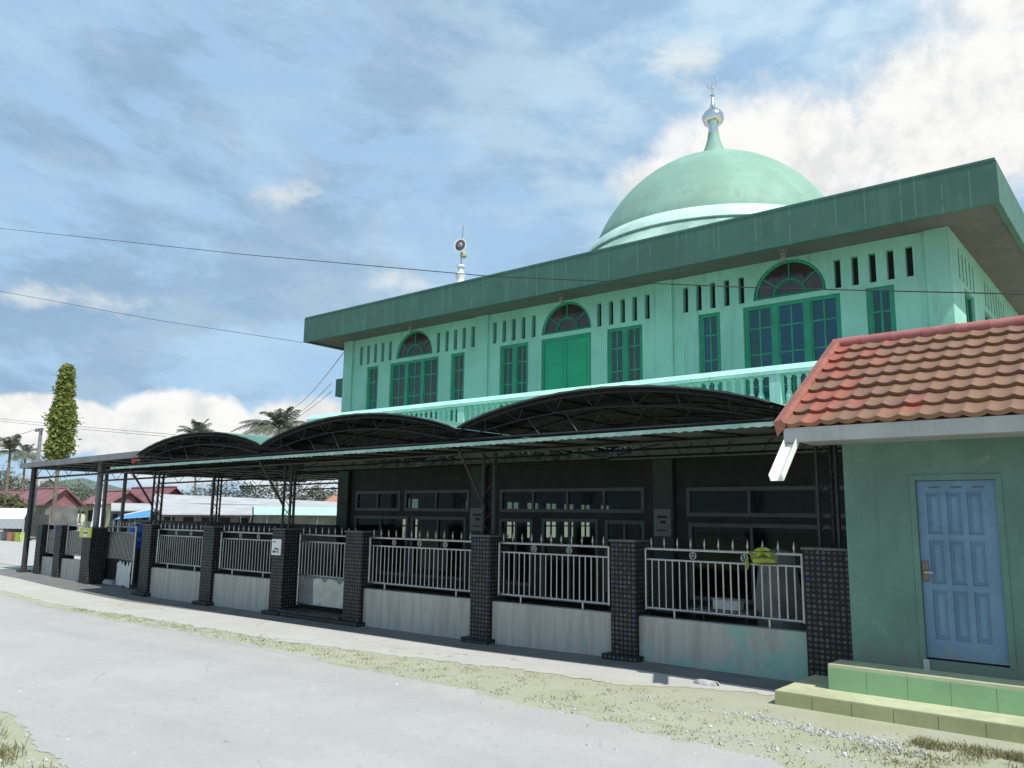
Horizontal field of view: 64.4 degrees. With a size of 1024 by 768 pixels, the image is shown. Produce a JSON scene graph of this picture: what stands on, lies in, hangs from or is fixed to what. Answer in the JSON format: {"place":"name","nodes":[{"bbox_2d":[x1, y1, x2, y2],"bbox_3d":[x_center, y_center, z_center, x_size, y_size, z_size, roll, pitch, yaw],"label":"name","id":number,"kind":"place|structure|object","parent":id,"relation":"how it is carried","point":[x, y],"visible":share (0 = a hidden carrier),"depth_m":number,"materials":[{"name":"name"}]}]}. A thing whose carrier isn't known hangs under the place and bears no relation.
{"place":"outdoors","nodes":[
{"label":"outdoors","id":0,"kind":"place"},
{"bbox_2d":[0,530,108,565],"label":"market yard","id":1,"kind":"structure","parent":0,"point":[11,552],"depth_m":35.48,"materials":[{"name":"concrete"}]},
{"bbox_2d":[0,489,43,530],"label":"leafy tree","id":2,"kind":"object","parent":1,"relation":"on","point":[14,503],"visible":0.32,"depth_m":68.30,"materials":[{"name":"green plant"}]},
{"bbox_2d":[0,508,50,541],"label":"market stall","id":3,"kind":"object","parent":1,"relation":"on","point":[12,519],"visible":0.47,"depth_m":52.04,"materials":[{"name":"white paint"}]},
{"bbox_2d":[33,428,43,513],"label":"utility pole","id":4,"kind":"object","parent":1,"relation":"on","point":[40,430],"visible":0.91,"depth_m":61.62,"materials":[{"name":"concrete"}]},
{"bbox_2d":[41,363,83,523],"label":"column tree","id":5,"kind":"object","parent":1,"relation":"on","point":[61,420],"visible":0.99,"depth_m":56.95,"materials":[{"name":"green plant"}]},
{"bbox_2d":[112,509,152,530],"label":"tarpaulin","id":6,"kind":"object","parent":1,"relation":"on","point":[142,513],"visible":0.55,"depth_m":52.71,"materials":[{"name":"blue plastic"}]},
{"bbox_2d":[109,503,159,531],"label":"shop","id":7,"kind":"structure","parent":1,"relation":"on","point":[115,510],"depth_m":66.52,"materials":[{"name":"metal"}]},
{"bbox_2d":[159,505,251,522],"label":"market roof","id":8,"kind":"structure","parent":1,"relation":"on","point":[239,514],"depth_m":62.69,"materials":[{"name":"metal"}]},
{"bbox_2d":[54,478,607,512],"bbox_3d":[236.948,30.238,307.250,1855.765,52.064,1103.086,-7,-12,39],"label":"hills","id":9,"kind":"structure","parent":0,"point":[70,482],"depth_m":709.22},
{"bbox_2d":[31,566,752,625],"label":"terrace floor","id":10,"kind":"structure","parent":0,"point":[134,586],"depth_m":18.76,"materials":[{"name":"tile"}]},
{"bbox_2d":[100,470,108,526],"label":"pipe post","id":11,"kind":"object","parent":10,"relation":"on","point":[104,501],"visible":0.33,"depth_m":27.11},
{"bbox_2d":[103,520,137,587],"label":"wide gate","id":12,"kind":"structure","parent":10,"relation":"on","point":[118,568],"depth_m":22.59,"materials":[{"name":"silver metal"}]},
{"bbox_2d":[119,470,127,531],"bbox_3d":[-12.883,4.467,26.840,0.216,3.299,0.216,-7,-12,39],"label":"pipe post","id":13,"kind":"object","parent":10,"relation":"on","point":[123,500],"visible":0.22,"depth_m":26.90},
{"bbox_2d":[123,549,173,575],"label":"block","id":14,"kind":"structure","parent":10,"relation":"on","point":[136,562],"depth_m":25.16,"materials":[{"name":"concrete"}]},
{"bbox_2d":[127,522,149,549],"bbox_3d":[-11.757,4.868,26.097,1.130,0.840,1.130,-7,-12,39],"label":"blue tank","id":15,"kind":"object","parent":14,"relation":"on","point":[139,535],"visible":0.23,"depth_m":25.59,"materials":[{"name":"plastic"}]},
{"bbox_2d":[210,475,222,525],"bbox_3d":[-9.628,4.576,26.455,0.298,3.264,0.237,-7,-12,39],"label":"canopy post","id":16,"kind":"object","parent":10,"relation":"on","point":[216,499],"visible":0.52,"depth_m":26.54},
{"bbox_2d":[135,520,339,578],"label":"wall","id":17,"kind":"structure","parent":10,"relation":"on","point":[306,527],"depth_m":25.83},
{"bbox_2d":[688,606,758,625],"bbox_3d":[3.125,3.677,11.976,0.950,0.698,0.400,-7,-12,39],"label":"bench","id":18,"kind":"object","parent":10,"relation":"on","point":[705,608],"visible":0.17,"depth_m":11.89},
{"bbox_2d":[711,597,744,610],"bbox_3d":[3.189,3.244,11.999,0.420,0.160,0.220,-7,-12,39],"label":"white box","id":19,"kind":"object","parent":18,"relation":"on","point":[727,603],"visible":0.9,"depth_m":11.91,"materials":[{"name":"paint"}]},
{"bbox_2d":[0,593,784,767],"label":"road","id":20,"kind":"structure","parent":0,"point":[222,718],"depth_m":8.31,"materials":[{"name":"concrete"}]},
{"bbox_2d":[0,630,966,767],"bbox_3d":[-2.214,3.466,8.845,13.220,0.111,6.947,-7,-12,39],"label":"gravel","id":21,"kind":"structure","parent":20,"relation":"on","point":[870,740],"depth_m":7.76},
{"bbox_2d":[0,513,1023,767],"bbox_3d":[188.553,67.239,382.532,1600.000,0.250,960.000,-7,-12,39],"label":"ground","id":22,"kind":"structure","parent":0,"point":[708,699],"depth_m":8.57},
{"bbox_2d":[0,434,40,529],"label":"coconut palm","id":23,"kind":"object","parent":22,"relation":"on","point":[10,443],"visible":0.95,"depth_m":78.11,"materials":[{"name":"green plant"}]},
{"bbox_2d":[4,442,43,493],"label":"coconut palm","id":24,"kind":"object","parent":22,"relation":"on","point":[28,447],"visible":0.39,"depth_m":95.91,"materials":[{"name":"green plant"}]},
{"bbox_2d":[33,524,55,573],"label":"fence pillar","id":25,"kind":"structure","parent":22,"relation":"on","point":[41,540],"depth_m":24.86,"materials":[{"name":"black tile"}]},
{"bbox_2d":[45,521,60,553],"bbox_3d":[-13.874,4.621,24.644,0.920,1.020,0.056,-7,-12,39],"label":"steel railing","id":26,"kind":"object","parent":25,"relation":"attached to","point":[51,540],"visible":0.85,"depth_m":24.75,"materials":[{"name":"silver metal"}]},
{"bbox_2d":[41,556,52,575],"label":"wall","id":27,"kind":"structure","parent":22,"relation":"on","point":[46,566],"depth_m":24.50,"materials":[{"name":"paint"}]},
{"bbox_2d":[10,487,85,524],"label":"red roofed house","id":28,"kind":"structure","parent":22,"relation":"on","point":[69,503],"depth_m":83.81,"materials":[{"name":"green concrete"}]},
{"bbox_2d":[28,479,95,510],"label":"leafy tree","id":29,"kind":"object","parent":22,"relation":"on","point":[81,489],"visible":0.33,"depth_m":111.61,"materials":[{"name":"green plant"}]},
{"bbox_2d":[51,525,76,577],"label":"fence pillar","id":30,"kind":"structure","parent":22,"relation":"on","point":[60,543],"depth_m":23.99,"materials":[{"name":"black tile"}]},
{"bbox_2d":[65,520,88,555],"bbox_3d":[-12.633,4.473,23.638,1.350,1.020,0.056,-7,-12,39],"label":"steel railing","id":31,"kind":"object","parent":30,"relation":"attached to","point":[74,541],"visible":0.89,"depth_m":23.74,"materials":[{"name":"silver metal"}]},
{"bbox_2d":[60,558,79,581],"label":"wall","id":32,"kind":"structure","parent":22,"relation":"on","point":[70,568],"depth_m":23.47,"materials":[{"name":"paint"}]},
{"bbox_2d":[83,490,145,529],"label":"red roofed house","id":33,"kind":"structure","parent":22,"relation":"on","point":[114,496],"depth_m":87.96,"materials":[{"name":"green metal"}]},
{"bbox_2d":[113,486,183,502],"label":"red roofed house","id":34,"kind":"structure","parent":22,"relation":"on","point":[172,490],"depth_m":90.38,"materials":[{"name":"green metal"}]},
{"bbox_2d":[176,419,213,495],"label":"coconut palm","id":35,"kind":"object","parent":22,"relation":"on","point":[198,426],"visible":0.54,"depth_m":124.82,"materials":[{"name":"green plant"}]},
{"bbox_2d":[194,478,254,496],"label":"leafy tree","id":36,"kind":"object","parent":22,"relation":"on","point":[224,494],"visible":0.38,"depth_m":106.93,"materials":[{"name":"green plant"}]},
{"bbox_2d":[154,494,336,522],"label":"market roof","id":37,"kind":"structure","parent":22,"relation":"on","point":[169,499],"depth_m":84.52,"materials":[{"name":"metal"}]},
{"bbox_2d":[230,481,288,499],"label":"leafy tree","id":38,"kind":"object","parent":22,"relation":"on","point":[246,490],"visible":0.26,"depth_m":105.86,"materials":[{"name":"green plant"}]},
{"bbox_2d":[231,406,306,498],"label":"coconut palm","id":39,"kind":"object","parent":22,"relation":"on","point":[281,419],"visible":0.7,"depth_m":107.68,"materials":[{"name":"green plant"}]},
{"bbox_2d":[261,528,302,615],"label":"fence pillar","id":40,"kind":"structure","parent":22,"relation":"on","point":[283,580],"depth_m":17.12,"materials":[{"name":"black tile"}]},
{"bbox_2d":[271,539,281,554],"bbox_3d":[-4.984,3.452,17.211,0.320,0.330,0.020,-7,-12,39],"label":"pillar notice","id":41,"kind":"object","parent":40,"relation":"attached to","point":[276,546],"visible":1,"depth_m":17.20,"materials":[{"name":"paper"}]},
{"bbox_2d":[258,454,296,528],"bbox_3d":[-4.995,2.279,17.321,0.298,1.654,0.928,-7,-12,39],"label":"canopy post","id":42,"kind":"object","parent":40,"relation":"on","point":[283,499],"visible":0.76,"depth_m":17.49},
{"bbox_2d":[261,413,609,467],"bbox_3d":[-1.581,1.237,17.369,5.689,0.687,4.890,-7,-12,39],"label":"barrel canopy","id":43,"kind":"object","parent":42,"relation":"on","point":[355,431],"visible":0.77,"depth_m":17.16,"materials":[{"name":"black metal"}]},
{"bbox_2d":[254,481,312,499],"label":"leafy tree","id":44,"kind":"object","parent":22,"relation":"on","point":[281,493],"visible":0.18,"depth_m":108.62,"materials":[{"name":"green plant"}]},
{"bbox_2d":[253,506,336,524],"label":"market roof","id":45,"kind":"structure","parent":22,"relation":"on","point":[313,515],"depth_m":67.17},
{"bbox_2d":[285,482,327,500],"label":"leafy tree","id":46,"kind":"object","parent":22,"relation":"on","point":[300,490],"visible":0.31,"depth_m":109.00,"materials":[{"name":"green plant"}]},
{"bbox_2d":[299,486,337,500],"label":"leafy tree","id":47,"kind":"object","parent":22,"relation":"on","point":[330,494],"visible":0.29,"depth_m":109.50,"materials":[{"name":"green plant"}]},
{"bbox_2d":[334,530,380,626],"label":"fence pillar","id":48,"kind":"structure","parent":22,"relation":"on","point":[356,583],"depth_m":15.58,"materials":[{"name":"black tile"}]},
{"bbox_2d":[0,566,774,694],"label":"apron","id":49,"kind":"object","parent":22,"relation":"on","point":[303,634],"visible":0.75,"depth_m":13.50,"materials":[{"name":"concrete"}]},
{"bbox_2d":[0,568,793,689],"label":"kerb strip","id":50,"kind":"object","parent":49,"relation":"on","point":[113,592],"visible":0.63,"depth_m":14.02,"materials":[{"name":"concrete"}]},
{"bbox_2d":[16,467,37,571],"bbox_3d":[-15.149,4.200,25.517,0.306,3.303,0.306,-7,-12,39],"label":"pipe post","id":51,"kind":"object","parent":50,"relation":"on","point":[27,533],"visible":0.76,"depth_m":25.45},
{"bbox_2d":[20,451,337,489],"bbox_3d":[-8.992,3.063,27.318,7.920,0.568,10.920,-7,-12,39],"label":"flat canopy","id":52,"kind":"object","parent":51,"relation":"on","point":[88,464],"visible":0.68,"depth_m":26.20,"materials":[{"name":"grey metal"}]},
{"bbox_2d":[78,527,108,583],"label":"fence pillar","id":53,"kind":"structure","parent":50,"relation":"on","point":[92,559],"depth_m":22.80,"materials":[{"name":"black tile"}]},
{"bbox_2d":[92,461,104,526],"bbox_3d":[-11.815,3.169,23.242,0.306,1.970,0.306,-7,-12,39],"label":"pipe post","id":54,"kind":"object","parent":53,"relation":"on","point":[97,504],"visible":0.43,"depth_m":23.18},
{"bbox_2d":[131,524,168,596],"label":"fence pillar","id":55,"kind":"structure","parent":50,"relation":"on","point":[148,548],"depth_m":20.68,"materials":[{"name":"black tile"}]},
{"bbox_2d":[130,462,165,523],"bbox_3d":[-9.398,2.801,20.887,0.298,1.654,0.928,-7,-12,39],"label":"canopy post","id":56,"kind":"object","parent":55,"relation":"on","point":[153,495],"visible":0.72,"depth_m":21.06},
{"bbox_2d":[149,567,199,602],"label":"wall","id":57,"kind":"structure","parent":50,"relation":"on","point":[175,584],"depth_m":19.77,"materials":[{"name":"paint"}]},
{"bbox_2d":[155,523,202,570],"bbox_3d":[-8.119,3.986,19.964,2.350,1.120,0.040,-7,-12,39],"label":"steel railing","id":58,"kind":"object","parent":57,"relation":"on","point":[177,536],"visible":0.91,"depth_m":20.03,"materials":[{"name":"silver metal"}]},
{"bbox_2d":[192,526,231,605],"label":"fence pillar","id":59,"kind":"structure","parent":50,"relation":"on","point":[209,569],"depth_m":18.85,"materials":[{"name":"black tile"}]},
{"bbox_2d":[212,573,269,611],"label":"wall","id":60,"kind":"structure","parent":50,"relation":"on","point":[250,593],"depth_m":17.98,"materials":[{"name":"paint"}]},
{"bbox_2d":[219,525,272,577],"bbox_3d":[-5.914,3.724,18.177,2.210,1.120,0.040,-7,-12,39],"label":"steel railing","id":61,"kind":"object","parent":60,"relation":"on","point":[242,539],"visible":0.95,"depth_m":18.24,"materials":[{"name":"silver metal"}]},
{"bbox_2d":[277,527,355,623],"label":"gate","id":62,"kind":"structure","parent":50,"relation":"on","point":[320,590],"depth_m":16.64,"materials":[{"name":"silver metal"}]},
{"bbox_2d":[363,588,469,638],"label":"wall","id":63,"kind":"structure","parent":50,"relation":"on","point":[433,614],"depth_m":14.50,"materials":[{"name":"paint"}]},
{"bbox_2d":[368,529,470,596],"bbox_3d":[-1.688,3.223,14.756,2.730,1.120,0.040,-7,-12,39],"label":"steel railing","id":64,"kind":"object","parent":63,"relation":"on","point":[444,540],"visible":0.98,"depth_m":14.75,"materials":[{"name":"silver metal"}]},
{"bbox_2d":[639,615,807,681],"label":"wall","id":65,"kind":"structure","parent":50,"relation":"on","point":[768,652],"depth_m":10.83,"materials":[{"name":"paint"}]},
{"bbox_2d":[644,537,805,627],"bbox_3d":[2.831,2.686,11.096,2.330,1.120,0.040,-7,-12,39],"label":"steel railing","id":66,"kind":"object","parent":65,"relation":"on","point":[762,617],"visible":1,"depth_m":11.04,"materials":[{"name":"silver metal"}]},
{"bbox_2d":[745,547,776,569],"bbox_3d":[3.294,2.310,10.743,0.430,0.311,0.140,-7,-12,39],"label":"cloth","id":67,"kind":"object","parent":66,"relation":"attached to","point":[759,556],"visible":1,"depth_m":10.72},
{"bbox_2d":[800,546,852,676],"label":"fence pillar","id":68,"kind":"structure","parent":50,"relation":"on","point":[827,608],"depth_m":9.99,"materials":[{"name":"black tile"}]},
{"bbox_2d":[813,445,841,547],"bbox_3d":[4.069,1.276,10.421,0.298,1.654,0.237,-7,-12,39],"label":"canopy post","id":69,"kind":"object","parent":68,"relation":"on","point":[834,503],"visible":0.66,"depth_m":10.35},
{"bbox_2d":[461,534,508,644],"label":"fence pillar","id":70,"kind":"structure","parent":22,"relation":"on","point":[484,576],"depth_m":13.55,"materials":[{"name":"black tile"}]},
{"bbox_2d":[458,440,497,534],"bbox_3d":[-0.561,1.753,13.730,0.298,1.654,0.928,-7,-12,39],"label":"canopy post","id":71,"kind":"object","parent":70,"relation":"on","point":[494,495],"visible":0.83,"depth_m":13.88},
{"bbox_2d":[110,421,783,471],"bbox_3d":[-2.969,1.382,15.535,17.000,0.184,1.505,-7,-12,39],"label":"front awning","id":72,"kind":"object","parent":71,"relation":"attached to","point":[712,433],"visible":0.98,"depth_m":13.05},
{"bbox_2d":[136,431,421,472],"bbox_3d":[-5.902,1.779,20.863,5.504,0.667,4.890,-7,-12,39],"label":"barrel canopy","id":73,"kind":"object","parent":72,"relation":"on","point":[197,446],"visible":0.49,"depth_m":20.66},
{"bbox_2d":[457,385,841,458],"bbox_3d":[2.718,0.707,13.891,5.449,0.667,4.890,-7,-12,39],"label":"barrel canopy","id":74,"kind":"object","parent":71,"relation":"on","point":[608,409],"visible":0.69,"depth_m":13.41,"materials":[{"name":"black metal"}]},
{"bbox_2d":[0,607,1023,767],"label":"grass","id":75,"kind":"structure","parent":22,"relation":"on","point":[1011,755],"depth_m":7.26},
{"bbox_2d":[492,601,610,655],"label":"wall","id":76,"kind":"structure","parent":22,"relation":"on","point":[565,629],"depth_m":12.64,"materials":[{"name":"paint"}]},
{"bbox_2d":[498,533,610,609],"bbox_3d":[0.621,2.948,12.885,2.200,1.120,0.040,-7,-12,39],"label":"steel railing","id":77,"kind":"object","parent":76,"relation":"on","point":[569,546],"visible":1,"depth_m":12.85,"materials":[{"name":"silver metal"}]},
{"bbox_2d":[602,539,650,662],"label":"fence pillar","id":78,"kind":"structure","parent":22,"relation":"on","point":[628,609],"depth_m":11.81,"materials":[{"name":"black tile"}]},
{"bbox_2d":[303,75,1023,619],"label":"mosque","id":79,"kind":"structure","parent":22,"relation":"on","point":[723,219],"depth_m":19.35,"materials":[{"name":"green paint"}]},
{"bbox_2d":[367,366,377,409],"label":"window","id":80,"kind":"structure","parent":79,"relation":"in","point":[372,371],"depth_m":25.02,"materials":[{"name":"green paint"}]},
{"bbox_2d":[355,491,399,510],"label":"window","id":81,"kind":"structure","parent":79,"relation":"in","point":[378,493],"depth_m":24.09,"materials":[{"name":"metal"}]},
{"bbox_2d":[354,516,407,575],"bbox_3d":[-3.855,4.702,23.791,2.310,1.660,0.072,-7,-12,39],"label":"window","id":82,"kind":"structure","parent":79,"relation":"in","point":[381,518],"depth_m":23.65,"materials":[{"name":"metal"}]},
{"bbox_2d":[400,497,420,540],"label":"window","id":83,"kind":"structure","parent":79,"relation":"in","point":[419,498],"depth_m":27.60,"materials":[{"name":"glass"}]},
{"bbox_2d":[390,356,438,418],"bbox_3d":[-2.848,0.324,23.801,2.040,2.070,0.081,-7,-12,39],"label":"window","id":84,"kind":"structure","parent":79,"relation":"in","point":[413,382],"depth_m":23.85,"materials":[{"name":"green paint"}]},
{"bbox_2d":[397,331,431,358],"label":"arched window","id":85,"kind":"structure","parent":79,"relation":"in","point":[416,343],"depth_m":24.06,"materials":[{"name":"glass"}]},
{"bbox_2d":[404,490,469,511],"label":"window","id":86,"kind":"structure","parent":79,"relation":"in","point":[436,492],"depth_m":22.56,"materials":[{"name":"metal"}]},
{"bbox_2d":[409,516,465,580],"bbox_3d":[-2.036,4.486,22.319,2.110,1.660,0.072,-7,-12,39],"label":"window","id":87,"kind":"structure","parent":79,"relation":"in","point":[413,518],"depth_m":22.34,"materials":[{"name":"metal"}]},
{"bbox_2d":[451,352,464,421],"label":"window","id":88,"kind":"structure","parent":79,"relation":"in","point":[457,388],"depth_m":22.76,"materials":[{"name":"green paint"}]},
{"bbox_2d":[454,225,466,281],"bbox_3d":[-1.610,-3.547,26.177,0.519,3.310,0.406,-7,-12,39],"label":"loudspeaker mast","id":89,"kind":"object","parent":79,"relation":"on","point":[460,244],"visible":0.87,"depth_m":26.20,"materials":[{"name":"metal"}]},
{"bbox_2d":[470,508,484,530],"bbox_3d":[-0.914,3.559,21.359,0.500,0.590,0.036,-7,-12,39],"label":"notice board","id":90,"kind":"object","parent":79,"relation":"attached to","point":[475,519],"visible":0.86,"depth_m":21.37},
{"bbox_2d":[500,342,527,406],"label":"window","id":91,"kind":"structure","parent":79,"relation":"in","point":[514,358],"depth_m":21.48,"materials":[{"name":"glass"}]},
{"bbox_2d":[499,518,532,585],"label":"window","id":92,"kind":"structure","parent":79,"relation":"in","point":[501,521],"depth_m":20.52,"materials":[{"name":"metal"}]},
{"bbox_2d":[542,332,590,390],"bbox_3d":[1.387,-0.016,20.344,1.530,2.400,0.090,-7,-12,39],"label":"double door","id":93,"kind":"structure","parent":79,"relation":"in","point":[566,360],"depth_m":20.41,"materials":[{"name":"green paint"}]},
{"bbox_2d":[543,302,590,334],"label":"arched window","id":94,"kind":"structure","parent":79,"relation":"in","point":[567,316],"depth_m":20.61,"materials":[{"name":"glass"}]},
{"bbox_2d":[541,518,597,604],"bbox_3d":[1.386,4.228,19.521,1.660,1.960,0.072,-7,-12,39],"label":"entrance door","id":95,"kind":"structure","parent":79,"relation":"in","point":[543,548],"depth_m":19.60,"materials":[{"name":"metal"}]},
{"bbox_2d":[499,487,644,512],"bbox_3d":[1.359,2.832,19.788,4.280,0.580,0.072,-7,-12,39],"label":"window","id":96,"kind":"structure","parent":79,"relation":"in","point":[567,490],"depth_m":19.66,"materials":[{"name":"metal"}]},
{"bbox_2d":[605,520,644,592],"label":"window","id":97,"kind":"structure","parent":79,"relation":"in","point":[607,522],"depth_m":18.75,"materials":[{"name":"metal"}]},
{"bbox_2d":[608,324,642,382],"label":"window","id":98,"kind":"structure","parent":79,"relation":"in","point":[625,353],"depth_m":19.34,"materials":[{"name":"green paint"}]},
{"bbox_2d":[654,509,671,535],"bbox_3d":[3.318,3.057,17.931,0.420,0.590,0.036,-7,-12,39],"label":"notice board","id":99,"kind":"object","parent":79,"relation":"attached to","point":[662,522],"visible":1,"depth_m":17.91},
{"bbox_2d":[699,312,721,390],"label":"window","id":100,"kind":"structure","parent":79,"relation":"in","point":[709,324],"depth_m":17.99,"materials":[{"name":"glass"}]},
{"bbox_2d":[686,485,845,517],"bbox_3d":[5.471,2.383,16.451,4.250,0.620,0.072,-7,-12,39],"label":"window","id":101,"kind":"structure","parent":79,"relation":"in","point":[769,488],"depth_m":16.84,"materials":[{"name":"metal"}]},
{"bbox_2d":[688,523,845,603],"bbox_3d":[5.469,3.620,16.236,4.210,1.610,0.072,-7,-12,39],"label":"window","id":102,"kind":"structure","parent":79,"relation":"in","point":[690,525],"depth_m":16.77,"materials":[{"name":"metal"}]},
{"bbox_2d":[755,259,825,300],"bbox_3d":[5.801,-2.222,17.031,1.510,0.786,0.070,-7,-12,39],"label":"arched window","id":103,"kind":"structure","parent":79,"relation":"in","point":[795,273],"depth_m":17.03,"materials":[{"name":"glass"}]},
{"bbox_2d":[744,293,841,400],"bbox_3d":[5.803,-0.702,16.795,2.040,2.070,0.081,-7,-12,39],"label":"window","id":104,"kind":"structure","parent":79,"relation":"in","point":[796,331],"depth_m":16.87,"materials":[{"name":"glass"}]},
{"bbox_2d":[866,285,896,334],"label":"window","id":105,"kind":"structure","parent":79,"relation":"in","point":[880,304],"depth_m":15.78,"materials":[{"name":"glass"}]},
{"bbox_2d":[965,293,972,321],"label":"window","id":106,"kind":"structure","parent":79,"relation":"in","point":[968,303],"depth_m":16.42,"materials":[{"name":"green paint"}]},
{"bbox_2d":[0,0,1023,500],"label":"sky","id":107,"kind":"structure","parent":0,"point":[363,132],"materials":[{"name":"blue"}]},
{"bbox_2d":[1,228,1023,294],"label":"overhead wire","id":108,"kind":"object","parent":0,"point":[604,281],"visible":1,"depth_m":8.27,"materials":[{"name":"black rubber"}]},
{"bbox_2d":[755,548,805,630],"bbox_3d":[3.921,3.226,11.948,0.841,1.600,0.696,-7,-12,39],"label":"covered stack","id":109,"kind":"object","parent":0,"point":[785,560],"visible":0.48,"depth_m":11.74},
{"bbox_2d":[768,315,1023,743],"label":"tiled house","id":110,"kind":"structure","parent":0,"point":[924,426],"depth_m":8.98,"materials":[{"name":"green paint"}]},
{"bbox_2d":[916,480,1009,665],"bbox_3d":[4.873,2.011,8.826,0.782,1.915,0.113,-7,-12,39],"label":"door","id":111,"kind":"structure","parent":110,"relation":"in","point":[963,588],"depth_m":8.82,"materials":[{"name":"blue paint"}]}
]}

